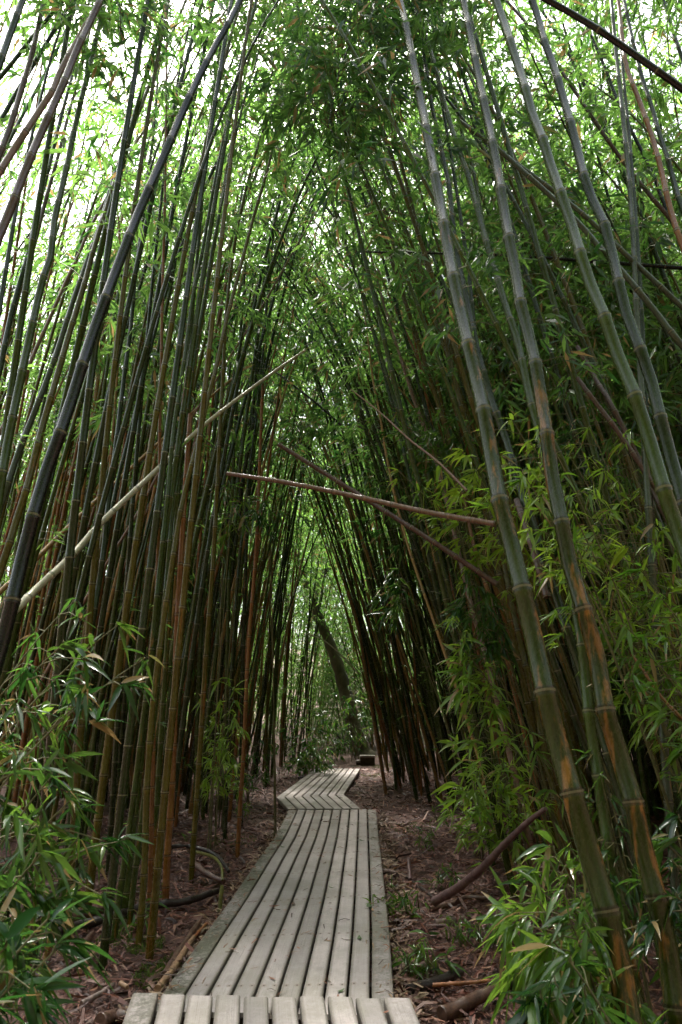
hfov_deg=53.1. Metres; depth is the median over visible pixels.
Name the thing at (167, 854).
bamboo
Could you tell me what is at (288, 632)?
bamboo
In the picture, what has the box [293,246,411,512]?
bamboo
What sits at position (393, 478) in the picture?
bamboo
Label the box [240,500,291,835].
bamboo shoot plant
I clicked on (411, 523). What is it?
bamboo
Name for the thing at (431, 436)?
bamboo
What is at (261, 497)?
bamboo
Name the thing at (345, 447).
bamboo
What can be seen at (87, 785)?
bamboo
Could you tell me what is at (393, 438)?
bamboo
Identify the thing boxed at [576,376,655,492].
broken pole
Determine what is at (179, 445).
bamboo
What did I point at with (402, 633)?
bamboo
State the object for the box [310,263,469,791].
bamboo
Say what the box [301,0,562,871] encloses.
bamboo
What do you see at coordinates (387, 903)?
sprout
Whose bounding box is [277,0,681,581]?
bamboo
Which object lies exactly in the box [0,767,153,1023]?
bamboo shoot plant
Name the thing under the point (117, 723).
bamboo
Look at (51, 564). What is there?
bamboo
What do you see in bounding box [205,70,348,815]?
bamboo
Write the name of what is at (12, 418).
bamboo
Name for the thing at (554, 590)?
bamboo
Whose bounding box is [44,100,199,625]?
bamboo
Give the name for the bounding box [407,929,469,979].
sprout
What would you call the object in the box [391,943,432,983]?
sprout
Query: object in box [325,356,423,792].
bamboo
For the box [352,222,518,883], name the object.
bamboo
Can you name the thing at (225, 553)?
bamboo
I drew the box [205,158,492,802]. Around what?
bamboo
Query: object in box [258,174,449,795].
bamboo
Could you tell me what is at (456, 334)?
bamboo
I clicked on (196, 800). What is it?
bamboo
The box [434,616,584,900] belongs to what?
bamboo shoot plant
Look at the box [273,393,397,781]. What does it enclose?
bamboo
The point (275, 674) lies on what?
bamboo
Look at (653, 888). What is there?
bamboo
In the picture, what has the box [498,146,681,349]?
bamboo
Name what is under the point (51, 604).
bamboo
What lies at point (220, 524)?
bamboo
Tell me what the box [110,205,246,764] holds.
bamboo
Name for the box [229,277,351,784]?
bamboo
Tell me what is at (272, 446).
bamboo
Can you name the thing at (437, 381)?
bamboo
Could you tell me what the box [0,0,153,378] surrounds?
bamboo
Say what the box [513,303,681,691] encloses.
bamboo shoot plant
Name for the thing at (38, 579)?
bamboo
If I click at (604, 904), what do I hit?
bamboo
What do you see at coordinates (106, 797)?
bamboo
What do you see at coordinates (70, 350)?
bamboo
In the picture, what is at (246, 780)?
bamboo shoot plant
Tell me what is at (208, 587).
bamboo
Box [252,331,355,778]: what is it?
bamboo
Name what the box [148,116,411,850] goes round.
bamboo
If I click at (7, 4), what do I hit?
sky
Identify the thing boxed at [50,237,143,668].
bamboo
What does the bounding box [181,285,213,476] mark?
bamboo
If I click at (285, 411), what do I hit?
bamboo
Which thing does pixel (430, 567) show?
bamboo
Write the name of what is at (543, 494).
bamboo
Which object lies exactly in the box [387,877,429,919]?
sprout
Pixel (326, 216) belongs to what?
bamboo
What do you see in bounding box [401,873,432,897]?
dead stick
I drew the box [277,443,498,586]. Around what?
broken pole
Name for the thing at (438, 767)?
bamboo
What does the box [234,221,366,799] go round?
bamboo
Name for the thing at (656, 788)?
bamboo
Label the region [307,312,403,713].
bamboo
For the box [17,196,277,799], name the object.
bamboo
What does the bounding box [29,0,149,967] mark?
bamboo
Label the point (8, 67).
bamboo
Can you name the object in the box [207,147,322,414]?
bamboo
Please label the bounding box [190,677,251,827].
bamboo shoot plant
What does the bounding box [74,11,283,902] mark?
bamboo
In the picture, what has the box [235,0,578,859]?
bamboo
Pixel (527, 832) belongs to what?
bamboo
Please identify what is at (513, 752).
bamboo
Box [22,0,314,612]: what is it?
bamboo
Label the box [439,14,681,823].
bamboo
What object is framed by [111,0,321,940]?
bamboo
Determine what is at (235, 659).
bamboo
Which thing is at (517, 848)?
bamboo shoot plant
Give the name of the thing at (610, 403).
broken pole
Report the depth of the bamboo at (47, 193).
7.71 m
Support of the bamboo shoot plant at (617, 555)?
on the ground
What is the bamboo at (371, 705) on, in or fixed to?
on the ground
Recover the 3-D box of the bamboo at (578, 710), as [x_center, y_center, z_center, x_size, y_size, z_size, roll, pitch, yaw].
[0.599,-3.175,9.106,2.001,15.118,1.492,-12,-18,-3]
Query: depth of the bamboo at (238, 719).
11.30 m
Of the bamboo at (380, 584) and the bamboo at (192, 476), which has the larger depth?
the bamboo at (380, 584)
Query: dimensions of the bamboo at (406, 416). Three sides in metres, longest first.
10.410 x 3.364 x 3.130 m
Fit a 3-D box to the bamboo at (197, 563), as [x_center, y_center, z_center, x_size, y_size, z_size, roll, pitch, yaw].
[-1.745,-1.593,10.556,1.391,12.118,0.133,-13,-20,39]
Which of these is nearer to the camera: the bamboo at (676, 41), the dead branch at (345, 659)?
the bamboo at (676, 41)
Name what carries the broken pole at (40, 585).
attached to the bamboo at (167, 854)
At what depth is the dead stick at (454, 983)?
4.23 m
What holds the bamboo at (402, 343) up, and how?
on the ground
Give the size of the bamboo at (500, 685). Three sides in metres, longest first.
13.053 x 2.691 x 2.454 m
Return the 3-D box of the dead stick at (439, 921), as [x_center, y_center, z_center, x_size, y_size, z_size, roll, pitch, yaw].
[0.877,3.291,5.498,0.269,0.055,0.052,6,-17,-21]
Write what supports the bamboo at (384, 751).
on the ground
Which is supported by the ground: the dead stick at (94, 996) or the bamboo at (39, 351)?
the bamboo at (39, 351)
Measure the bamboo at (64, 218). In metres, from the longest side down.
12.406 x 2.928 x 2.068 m
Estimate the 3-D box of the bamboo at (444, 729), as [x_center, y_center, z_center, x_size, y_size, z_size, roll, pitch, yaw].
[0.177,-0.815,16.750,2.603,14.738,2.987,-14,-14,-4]
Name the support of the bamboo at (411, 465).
on the ground
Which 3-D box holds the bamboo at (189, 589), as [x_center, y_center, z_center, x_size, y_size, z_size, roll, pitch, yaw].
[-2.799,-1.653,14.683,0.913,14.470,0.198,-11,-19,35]
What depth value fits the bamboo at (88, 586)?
14.39 m
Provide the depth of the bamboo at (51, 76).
12.19 m
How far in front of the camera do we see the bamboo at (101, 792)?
6.39 m
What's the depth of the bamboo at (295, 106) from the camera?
7.12 m
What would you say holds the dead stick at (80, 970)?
on the ground
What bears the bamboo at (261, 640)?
on the ground
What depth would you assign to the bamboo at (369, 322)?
8.40 m
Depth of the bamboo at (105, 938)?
5.30 m
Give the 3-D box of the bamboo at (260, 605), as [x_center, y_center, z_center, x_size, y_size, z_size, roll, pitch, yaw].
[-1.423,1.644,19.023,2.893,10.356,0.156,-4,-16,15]
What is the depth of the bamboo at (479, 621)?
11.61 m
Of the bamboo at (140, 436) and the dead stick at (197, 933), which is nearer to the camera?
the dead stick at (197, 933)
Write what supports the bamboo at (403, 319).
on the ground
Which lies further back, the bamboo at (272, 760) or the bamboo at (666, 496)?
the bamboo at (272, 760)
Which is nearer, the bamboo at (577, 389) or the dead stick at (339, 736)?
the bamboo at (577, 389)
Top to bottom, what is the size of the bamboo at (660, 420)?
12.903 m
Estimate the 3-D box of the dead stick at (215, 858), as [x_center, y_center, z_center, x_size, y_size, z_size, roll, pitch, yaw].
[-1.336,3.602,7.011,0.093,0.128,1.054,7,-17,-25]
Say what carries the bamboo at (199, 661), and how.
on the ground
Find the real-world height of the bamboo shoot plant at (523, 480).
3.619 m
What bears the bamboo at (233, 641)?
on the ground
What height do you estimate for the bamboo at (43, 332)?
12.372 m
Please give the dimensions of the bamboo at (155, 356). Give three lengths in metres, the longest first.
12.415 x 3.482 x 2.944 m
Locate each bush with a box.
[270,697,335,776]
[311,721,350,763]
[323,684,374,760]
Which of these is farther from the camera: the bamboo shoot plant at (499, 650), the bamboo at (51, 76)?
the bamboo at (51, 76)
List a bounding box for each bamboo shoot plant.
[0,598,164,877]
[0,714,104,1023]
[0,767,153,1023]
[0,893,116,1023]
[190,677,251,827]
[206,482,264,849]
[230,739,276,800]
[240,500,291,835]
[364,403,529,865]
[367,568,483,856]
[386,448,628,884]
[429,720,552,864]
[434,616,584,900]
[435,788,587,875]
[438,568,583,901]
[465,411,681,849]
[469,822,661,1023]
[473,869,667,1023]
[496,944,637,1023]
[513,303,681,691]
[531,427,681,771]
[567,552,681,809]
[575,807,681,1023]
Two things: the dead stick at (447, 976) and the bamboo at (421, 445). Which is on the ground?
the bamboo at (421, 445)
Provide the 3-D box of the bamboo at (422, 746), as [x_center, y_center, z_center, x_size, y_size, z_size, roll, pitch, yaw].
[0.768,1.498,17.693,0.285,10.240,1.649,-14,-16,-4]
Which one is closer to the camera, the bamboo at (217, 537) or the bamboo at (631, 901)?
the bamboo at (631, 901)
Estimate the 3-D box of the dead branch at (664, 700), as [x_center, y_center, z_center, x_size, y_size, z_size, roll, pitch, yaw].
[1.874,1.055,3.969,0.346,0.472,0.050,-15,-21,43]
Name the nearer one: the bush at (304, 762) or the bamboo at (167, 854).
the bamboo at (167, 854)
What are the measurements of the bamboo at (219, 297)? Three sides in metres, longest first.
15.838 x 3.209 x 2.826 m
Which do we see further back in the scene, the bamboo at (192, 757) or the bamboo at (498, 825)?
the bamboo at (192, 757)
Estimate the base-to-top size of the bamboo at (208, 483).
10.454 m
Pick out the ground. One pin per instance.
(348, 763)
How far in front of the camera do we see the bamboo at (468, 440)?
7.16 m
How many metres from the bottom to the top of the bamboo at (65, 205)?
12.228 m
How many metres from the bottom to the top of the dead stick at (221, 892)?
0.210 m
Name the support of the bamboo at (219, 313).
on the ground
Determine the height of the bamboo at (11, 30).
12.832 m
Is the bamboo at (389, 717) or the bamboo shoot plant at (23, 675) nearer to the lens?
the bamboo shoot plant at (23, 675)
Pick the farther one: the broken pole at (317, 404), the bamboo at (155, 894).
the broken pole at (317, 404)
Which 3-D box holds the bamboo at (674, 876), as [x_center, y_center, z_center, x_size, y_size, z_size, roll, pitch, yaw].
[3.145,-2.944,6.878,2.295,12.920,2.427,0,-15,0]
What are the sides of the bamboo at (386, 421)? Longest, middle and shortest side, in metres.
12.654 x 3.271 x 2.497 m
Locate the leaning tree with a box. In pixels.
[248,461,377,755]
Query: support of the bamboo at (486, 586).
on the ground
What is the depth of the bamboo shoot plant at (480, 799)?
5.72 m
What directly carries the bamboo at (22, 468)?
on the ground
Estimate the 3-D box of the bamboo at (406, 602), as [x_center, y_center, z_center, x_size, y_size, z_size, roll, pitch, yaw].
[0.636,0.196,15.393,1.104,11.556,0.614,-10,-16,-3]
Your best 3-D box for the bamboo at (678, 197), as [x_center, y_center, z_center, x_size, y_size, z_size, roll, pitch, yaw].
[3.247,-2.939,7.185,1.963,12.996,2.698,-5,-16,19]
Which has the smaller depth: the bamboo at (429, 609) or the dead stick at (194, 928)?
the dead stick at (194, 928)
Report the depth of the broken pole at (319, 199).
11.89 m
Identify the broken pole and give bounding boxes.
[0,363,250,594]
[17,349,305,613]
[226,472,495,526]
[258,359,341,425]
[277,146,351,238]
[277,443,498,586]
[360,251,681,269]
[513,498,550,598]
[575,345,671,537]
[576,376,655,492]
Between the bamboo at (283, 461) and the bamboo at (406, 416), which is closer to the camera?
the bamboo at (406, 416)
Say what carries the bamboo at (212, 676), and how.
on the ground
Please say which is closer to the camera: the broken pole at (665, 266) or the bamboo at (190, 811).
the broken pole at (665, 266)
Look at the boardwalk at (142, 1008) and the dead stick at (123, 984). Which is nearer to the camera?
the boardwalk at (142, 1008)
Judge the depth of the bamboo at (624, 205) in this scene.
7.46 m
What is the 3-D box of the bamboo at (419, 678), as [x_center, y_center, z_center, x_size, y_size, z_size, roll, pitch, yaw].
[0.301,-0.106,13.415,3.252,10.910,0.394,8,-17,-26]
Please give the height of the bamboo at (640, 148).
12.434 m
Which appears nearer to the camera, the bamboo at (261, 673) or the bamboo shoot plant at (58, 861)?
the bamboo shoot plant at (58, 861)
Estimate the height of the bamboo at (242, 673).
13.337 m
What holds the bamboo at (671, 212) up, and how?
on the ground
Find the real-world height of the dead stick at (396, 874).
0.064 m
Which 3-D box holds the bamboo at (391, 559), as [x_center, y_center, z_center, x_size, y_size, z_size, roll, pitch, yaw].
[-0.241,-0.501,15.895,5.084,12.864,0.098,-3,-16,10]
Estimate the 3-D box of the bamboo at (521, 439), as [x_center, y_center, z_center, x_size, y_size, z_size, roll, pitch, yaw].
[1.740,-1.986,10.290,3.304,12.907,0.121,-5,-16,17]
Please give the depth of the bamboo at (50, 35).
7.01 m
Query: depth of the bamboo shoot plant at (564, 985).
2.42 m
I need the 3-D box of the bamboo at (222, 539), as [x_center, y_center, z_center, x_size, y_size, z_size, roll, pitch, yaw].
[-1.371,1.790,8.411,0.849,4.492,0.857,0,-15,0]
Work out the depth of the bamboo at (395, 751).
16.83 m
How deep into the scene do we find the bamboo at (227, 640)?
9.89 m
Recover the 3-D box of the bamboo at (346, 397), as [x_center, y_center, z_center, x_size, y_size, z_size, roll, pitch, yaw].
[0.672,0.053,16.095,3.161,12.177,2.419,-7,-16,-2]
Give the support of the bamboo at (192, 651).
on the ground
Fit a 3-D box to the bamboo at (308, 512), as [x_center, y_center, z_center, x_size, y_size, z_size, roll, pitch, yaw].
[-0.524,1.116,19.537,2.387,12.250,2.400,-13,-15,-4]
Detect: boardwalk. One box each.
[122,993,419,1023]
[156,809,393,1014]
[276,768,359,812]
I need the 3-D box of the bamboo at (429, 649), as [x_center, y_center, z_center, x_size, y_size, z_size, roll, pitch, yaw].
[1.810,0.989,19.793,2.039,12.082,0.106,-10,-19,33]
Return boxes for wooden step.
[360,755,374,765]
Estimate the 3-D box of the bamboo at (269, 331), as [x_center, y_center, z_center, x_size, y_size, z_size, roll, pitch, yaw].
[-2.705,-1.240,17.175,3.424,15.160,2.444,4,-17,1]
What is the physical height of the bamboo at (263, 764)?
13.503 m
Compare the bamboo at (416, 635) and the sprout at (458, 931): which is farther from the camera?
the bamboo at (416, 635)
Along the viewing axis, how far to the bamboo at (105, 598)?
7.33 m
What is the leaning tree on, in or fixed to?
on the ground
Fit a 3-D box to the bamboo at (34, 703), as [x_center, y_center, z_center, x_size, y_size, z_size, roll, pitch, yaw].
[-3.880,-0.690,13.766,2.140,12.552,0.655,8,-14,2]
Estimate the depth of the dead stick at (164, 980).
4.32 m
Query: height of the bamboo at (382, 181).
11.793 m
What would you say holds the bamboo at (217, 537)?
on the ground
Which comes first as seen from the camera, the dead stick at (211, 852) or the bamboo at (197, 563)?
the dead stick at (211, 852)
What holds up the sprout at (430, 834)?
on the ground
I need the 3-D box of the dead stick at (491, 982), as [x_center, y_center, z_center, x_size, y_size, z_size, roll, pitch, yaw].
[1.149,2.972,4.362,0.606,0.077,0.085,12,-20,-38]
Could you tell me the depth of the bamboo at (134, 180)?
15.09 m
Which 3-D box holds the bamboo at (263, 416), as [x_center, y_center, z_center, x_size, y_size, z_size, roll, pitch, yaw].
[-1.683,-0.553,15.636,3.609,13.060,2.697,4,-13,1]
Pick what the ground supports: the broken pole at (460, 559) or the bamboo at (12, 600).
the bamboo at (12, 600)
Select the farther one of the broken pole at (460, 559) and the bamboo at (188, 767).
the bamboo at (188, 767)
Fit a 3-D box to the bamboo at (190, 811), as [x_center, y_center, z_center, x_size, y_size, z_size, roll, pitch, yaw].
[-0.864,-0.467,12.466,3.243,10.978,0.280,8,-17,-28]
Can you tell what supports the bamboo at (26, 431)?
on the ground
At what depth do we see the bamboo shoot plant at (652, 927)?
3.08 m
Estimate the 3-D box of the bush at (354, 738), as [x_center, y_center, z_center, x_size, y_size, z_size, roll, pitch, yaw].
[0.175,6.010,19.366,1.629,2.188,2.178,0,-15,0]
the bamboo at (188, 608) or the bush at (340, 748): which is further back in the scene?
the bush at (340, 748)
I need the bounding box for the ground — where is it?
[0,599,681,1023]
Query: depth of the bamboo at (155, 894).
5.34 m
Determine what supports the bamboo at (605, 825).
on the ground
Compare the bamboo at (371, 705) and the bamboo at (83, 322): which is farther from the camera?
the bamboo at (371, 705)
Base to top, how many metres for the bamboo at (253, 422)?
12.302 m
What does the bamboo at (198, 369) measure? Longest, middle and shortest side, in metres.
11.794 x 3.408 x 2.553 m
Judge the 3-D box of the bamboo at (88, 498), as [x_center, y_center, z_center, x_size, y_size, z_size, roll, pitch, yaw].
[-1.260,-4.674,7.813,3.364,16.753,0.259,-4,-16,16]
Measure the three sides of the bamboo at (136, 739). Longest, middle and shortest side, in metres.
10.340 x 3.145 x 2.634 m
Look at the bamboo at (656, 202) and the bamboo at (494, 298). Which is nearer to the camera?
the bamboo at (656, 202)
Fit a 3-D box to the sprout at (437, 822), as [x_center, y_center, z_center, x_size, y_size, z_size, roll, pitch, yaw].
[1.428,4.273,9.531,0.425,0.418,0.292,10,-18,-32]
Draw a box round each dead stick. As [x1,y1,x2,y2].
[42,888,219,943]
[58,905,113,926]
[69,930,94,970]
[77,942,99,973]
[80,982,114,1006]
[94,1007,126,1023]
[118,980,128,989]
[154,935,194,991]
[160,919,201,977]
[163,843,229,872]
[189,861,225,883]
[194,922,208,937]
[196,850,223,880]
[217,885,223,911]
[318,712,354,755]
[382,868,398,877]
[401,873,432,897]
[405,968,463,994]
[407,857,411,880]
[428,895,487,912]
[432,979,490,987]
[434,916,465,923]
[437,983,504,1023]
[486,963,542,988]
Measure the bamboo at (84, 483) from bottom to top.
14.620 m
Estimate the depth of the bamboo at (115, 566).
11.46 m
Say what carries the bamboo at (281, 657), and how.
on the ground
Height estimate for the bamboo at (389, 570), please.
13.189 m
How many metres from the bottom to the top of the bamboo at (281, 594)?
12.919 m
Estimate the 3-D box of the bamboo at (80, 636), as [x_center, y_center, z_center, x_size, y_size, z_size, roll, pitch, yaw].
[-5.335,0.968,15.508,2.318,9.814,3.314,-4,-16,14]
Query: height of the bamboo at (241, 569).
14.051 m
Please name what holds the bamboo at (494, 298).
on the ground
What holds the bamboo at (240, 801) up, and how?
on the ground
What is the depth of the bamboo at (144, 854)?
5.94 m
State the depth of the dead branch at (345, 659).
14.71 m
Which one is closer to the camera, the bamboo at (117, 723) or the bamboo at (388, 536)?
the bamboo at (117, 723)
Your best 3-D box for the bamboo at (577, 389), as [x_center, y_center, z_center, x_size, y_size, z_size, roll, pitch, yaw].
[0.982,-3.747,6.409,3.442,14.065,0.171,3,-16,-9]
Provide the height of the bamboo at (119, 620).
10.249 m
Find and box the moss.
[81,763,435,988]
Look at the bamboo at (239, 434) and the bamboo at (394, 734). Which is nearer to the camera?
the bamboo at (239, 434)
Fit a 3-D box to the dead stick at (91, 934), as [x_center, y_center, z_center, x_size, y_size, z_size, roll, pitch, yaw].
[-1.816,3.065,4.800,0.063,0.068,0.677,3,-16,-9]
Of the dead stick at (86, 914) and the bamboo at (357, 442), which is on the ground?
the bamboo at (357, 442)
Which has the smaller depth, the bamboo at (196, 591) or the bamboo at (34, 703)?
the bamboo at (196, 591)
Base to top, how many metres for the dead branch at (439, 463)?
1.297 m
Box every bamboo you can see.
[0,0,103,246]
[0,0,109,81]
[0,0,130,515]
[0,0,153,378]
[0,0,162,121]
[0,0,185,319]
[0,0,211,518]
[0,0,219,456]
[0,0,242,677]
[0,0,272,583]
[0,0,303,790]
[0,1,141,162]
[0,1,291,785]
[0,2,63,80]
[0,2,226,435]
[0,2,268,530]
[0,4,44,161]
[0,6,93,178]
[0,102,204,729]
[0,129,232,731]
[0,146,156,744]
[0,213,152,718]
[1,210,173,582]
[2,98,248,841]
[3,2,158,533]
[4,0,279,921]
[5,0,360,869]
[6,0,144,351]
[8,209,236,800]
[9,431,130,701]
[12,190,329,737]
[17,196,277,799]
[20,0,203,878]
[21,206,230,809]
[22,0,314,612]
[25,243,226,745]
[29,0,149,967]
[32,7,235,706]
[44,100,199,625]
[48,33,251,863]
[48,144,243,640]
[49,0,244,823]
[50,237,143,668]
[52,254,263,794]
[56,48,162,236]
[56,177,318,847]
[57,0,215,887]
[60,0,201,896]
[63,0,170,943]
[68,345,118,781]
[69,262,248,685]
[71,0,318,838]
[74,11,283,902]
[74,336,144,765]
[75,1,173,546]
[80,0,327,921]
[81,247,341,794]
[85,0,243,917]
[85,82,302,758]
[90,179,251,802]
[97,0,232,973]
[105,0,195,874]
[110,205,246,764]
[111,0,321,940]
[114,0,292,866]
[114,37,367,822]
[115,128,259,805]
[116,219,313,808]
[126,0,317,932]
[131,3,272,790]
[135,0,373,948]
[137,149,326,827]
[138,45,297,813]
[139,87,359,863]
[139,211,251,544]
[143,0,359,884]
[143,37,296,682]
[145,0,252,960]
[147,17,167,902]
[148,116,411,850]
[150,121,418,799]
[158,68,311,829]
[160,294,221,796]
[162,413,192,908]
[172,46,361,836]
[174,101,258,827]
[177,113,312,729]
[180,136,437,804]
[180,158,239,790]
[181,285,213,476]
[183,242,358,795]
[185,216,317,809]
[185,254,271,773]
[186,363,270,733]
[187,390,309,710]
[188,260,358,815]
[188,300,304,741]
[190,30,313,842]
[191,230,360,731]
[192,154,335,818]
[196,80,502,788]
[201,0,523,871]
[201,138,294,819]
[201,282,280,776]
[203,298,297,790]
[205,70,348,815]
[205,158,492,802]
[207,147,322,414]
[208,191,345,755]
[208,379,322,579]
[211,187,519,807]
[211,211,320,434]
[215,201,362,613]
[215,238,319,633]
[217,308,339,720]
[218,87,344,811]
[218,105,499,868]
[218,222,462,810]
[222,85,283,834]
[223,109,335,841]
[227,0,575,769]
[227,209,325,822]
[229,247,283,767]
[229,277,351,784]
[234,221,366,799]
[234,232,357,751]
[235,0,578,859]
[235,383,263,857]
[236,183,474,737]
[237,286,405,770]
[237,466,298,756]
[238,73,348,825]
[240,228,427,799]
[242,266,437,737]
[245,356,329,760]
[245,485,285,767]
[248,121,657,766]
[248,345,397,779]
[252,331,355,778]
[252,355,370,776]
[253,0,647,921]
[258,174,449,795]
[258,454,286,765]
[262,154,446,778]
[262,405,302,773]
[263,0,681,742]
[263,7,545,855]
[263,384,385,766]
[264,306,345,786]
[265,353,291,770]
[268,374,310,780]
[268,461,334,733]
[270,364,343,777]
[272,0,605,866]
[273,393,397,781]
[274,4,539,818]
[274,305,388,771]
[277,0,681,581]
[279,344,325,766]
[279,392,390,761]
[280,9,524,824]
[281,226,459,776]
[282,83,515,601]
[283,348,451,733]
[283,380,401,776]
[291,324,476,675]
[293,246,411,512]
[295,0,517,897]
[295,210,472,639]
[297,97,573,880]
[300,207,495,792]
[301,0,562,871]
[303,290,447,718]
[304,299,442,771]
[306,264,439,797]
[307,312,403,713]
[308,4,625,843]
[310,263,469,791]
[310,357,409,545]
[315,221,452,539]
[315,311,397,790]
[315,384,429,768]
[317,186,471,582]
[320,8,570,735]
[322,79,636,900]
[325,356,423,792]
[328,0,641,1023]
[332,296,483,745]
[334,0,681,841]
[337,421,465,757]
[339,310,437,773]
[339,405,526,727]
[342,263,537,771]
[346,185,495,789]
[347,590,387,793]
[348,193,681,752]
[350,191,541,890]
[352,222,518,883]
[355,1,646,1023]
[355,352,440,779]
[356,194,541,822]
[357,3,681,829]
[360,79,617,845]
[362,0,681,642]
[362,437,414,764]
[367,259,522,795]
[368,0,655,947]
[368,330,474,591]
[373,4,681,666]
[376,263,566,684]
[376,266,557,881]
[385,292,661,806]
[388,14,657,961]
[388,76,538,843]
[390,174,579,720]
[395,0,681,515]
[398,187,641,613]
[403,0,681,566]
[405,0,681,1023]
[405,242,506,773]
[418,79,629,740]
[424,605,433,677]
[430,177,681,698]
[432,305,648,719]
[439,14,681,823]
[455,203,522,528]
[457,119,681,310]
[467,3,681,810]
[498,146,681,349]
[505,0,681,233]
[509,0,681,906]
[534,0,681,251]
[537,0,681,961]
[540,0,681,92]
[551,0,681,215]
[564,0,681,62]
[566,749,667,1023]
[574,0,672,227]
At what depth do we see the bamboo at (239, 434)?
13.70 m
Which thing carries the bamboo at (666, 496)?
on the ground
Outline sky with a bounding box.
[0,0,681,650]
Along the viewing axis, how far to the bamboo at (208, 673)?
10.71 m
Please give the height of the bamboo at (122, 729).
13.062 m
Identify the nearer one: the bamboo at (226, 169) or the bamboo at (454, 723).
the bamboo at (226, 169)
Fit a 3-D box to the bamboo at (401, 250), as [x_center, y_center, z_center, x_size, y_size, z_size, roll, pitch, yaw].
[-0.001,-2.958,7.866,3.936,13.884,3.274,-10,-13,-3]
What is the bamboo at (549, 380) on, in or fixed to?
on the ground
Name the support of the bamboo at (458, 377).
on the ground
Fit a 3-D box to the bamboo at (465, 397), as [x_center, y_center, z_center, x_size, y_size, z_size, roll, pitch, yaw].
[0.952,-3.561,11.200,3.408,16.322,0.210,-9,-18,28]
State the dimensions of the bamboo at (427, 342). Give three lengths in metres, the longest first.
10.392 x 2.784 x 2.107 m
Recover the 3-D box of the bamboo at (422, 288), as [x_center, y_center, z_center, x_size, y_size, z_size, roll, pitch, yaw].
[1.099,-3.115,11.707,3.570,16.043,2.581,-7,-13,-2]
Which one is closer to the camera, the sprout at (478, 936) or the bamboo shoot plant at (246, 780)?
the sprout at (478, 936)
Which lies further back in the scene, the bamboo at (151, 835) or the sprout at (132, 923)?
the bamboo at (151, 835)
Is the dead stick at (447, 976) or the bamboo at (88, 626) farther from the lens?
the bamboo at (88, 626)
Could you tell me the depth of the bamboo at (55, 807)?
8.49 m
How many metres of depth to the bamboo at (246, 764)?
17.29 m
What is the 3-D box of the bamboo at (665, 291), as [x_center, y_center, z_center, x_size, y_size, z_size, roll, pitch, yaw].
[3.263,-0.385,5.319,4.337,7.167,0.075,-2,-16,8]
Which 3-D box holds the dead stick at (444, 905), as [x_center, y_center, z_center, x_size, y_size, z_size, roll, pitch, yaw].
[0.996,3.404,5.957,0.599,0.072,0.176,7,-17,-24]
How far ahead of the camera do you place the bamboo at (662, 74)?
4.59 m
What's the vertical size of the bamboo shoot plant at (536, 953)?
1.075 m
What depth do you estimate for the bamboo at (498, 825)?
6.87 m
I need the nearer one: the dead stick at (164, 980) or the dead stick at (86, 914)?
the dead stick at (164, 980)
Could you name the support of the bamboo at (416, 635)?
on the ground
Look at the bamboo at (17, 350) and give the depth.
6.57 m
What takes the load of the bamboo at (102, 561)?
on the ground
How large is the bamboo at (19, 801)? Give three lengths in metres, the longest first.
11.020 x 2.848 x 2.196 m
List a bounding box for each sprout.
[111,891,170,935]
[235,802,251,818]
[364,891,401,920]
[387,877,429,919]
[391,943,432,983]
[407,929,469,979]
[414,826,436,850]
[415,863,462,892]
[424,914,483,948]
[429,804,457,826]
[456,908,512,949]
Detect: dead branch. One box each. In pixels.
[307,633,358,673]
[350,389,467,491]
[431,807,546,906]
[630,654,681,719]
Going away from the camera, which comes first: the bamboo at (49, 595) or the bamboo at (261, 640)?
the bamboo at (49, 595)
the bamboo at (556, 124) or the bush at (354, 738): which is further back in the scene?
the bush at (354, 738)
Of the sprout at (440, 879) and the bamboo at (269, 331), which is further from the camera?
the bamboo at (269, 331)
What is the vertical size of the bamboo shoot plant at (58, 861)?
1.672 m
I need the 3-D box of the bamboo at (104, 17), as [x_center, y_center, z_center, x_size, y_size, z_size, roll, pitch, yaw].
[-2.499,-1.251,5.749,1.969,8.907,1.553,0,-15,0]
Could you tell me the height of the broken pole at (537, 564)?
0.785 m
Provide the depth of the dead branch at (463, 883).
5.19 m
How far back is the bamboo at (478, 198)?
7.68 m
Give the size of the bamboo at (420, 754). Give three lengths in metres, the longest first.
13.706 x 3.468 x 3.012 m
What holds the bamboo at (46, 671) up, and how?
on the ground
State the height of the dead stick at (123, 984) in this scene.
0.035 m
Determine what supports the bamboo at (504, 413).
on the ground
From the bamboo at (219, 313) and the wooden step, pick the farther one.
the wooden step
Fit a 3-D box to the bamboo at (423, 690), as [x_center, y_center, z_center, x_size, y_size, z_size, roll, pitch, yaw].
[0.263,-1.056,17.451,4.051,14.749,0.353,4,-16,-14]
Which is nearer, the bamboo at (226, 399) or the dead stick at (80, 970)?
the dead stick at (80, 970)
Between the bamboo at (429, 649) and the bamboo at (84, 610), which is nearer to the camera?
the bamboo at (84, 610)
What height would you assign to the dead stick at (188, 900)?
0.107 m
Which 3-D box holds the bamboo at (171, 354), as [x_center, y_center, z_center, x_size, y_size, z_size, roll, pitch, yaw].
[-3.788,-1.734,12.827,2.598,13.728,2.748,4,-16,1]
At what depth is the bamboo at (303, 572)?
17.06 m
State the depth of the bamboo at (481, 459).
13.67 m
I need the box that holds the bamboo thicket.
[0,0,681,856]

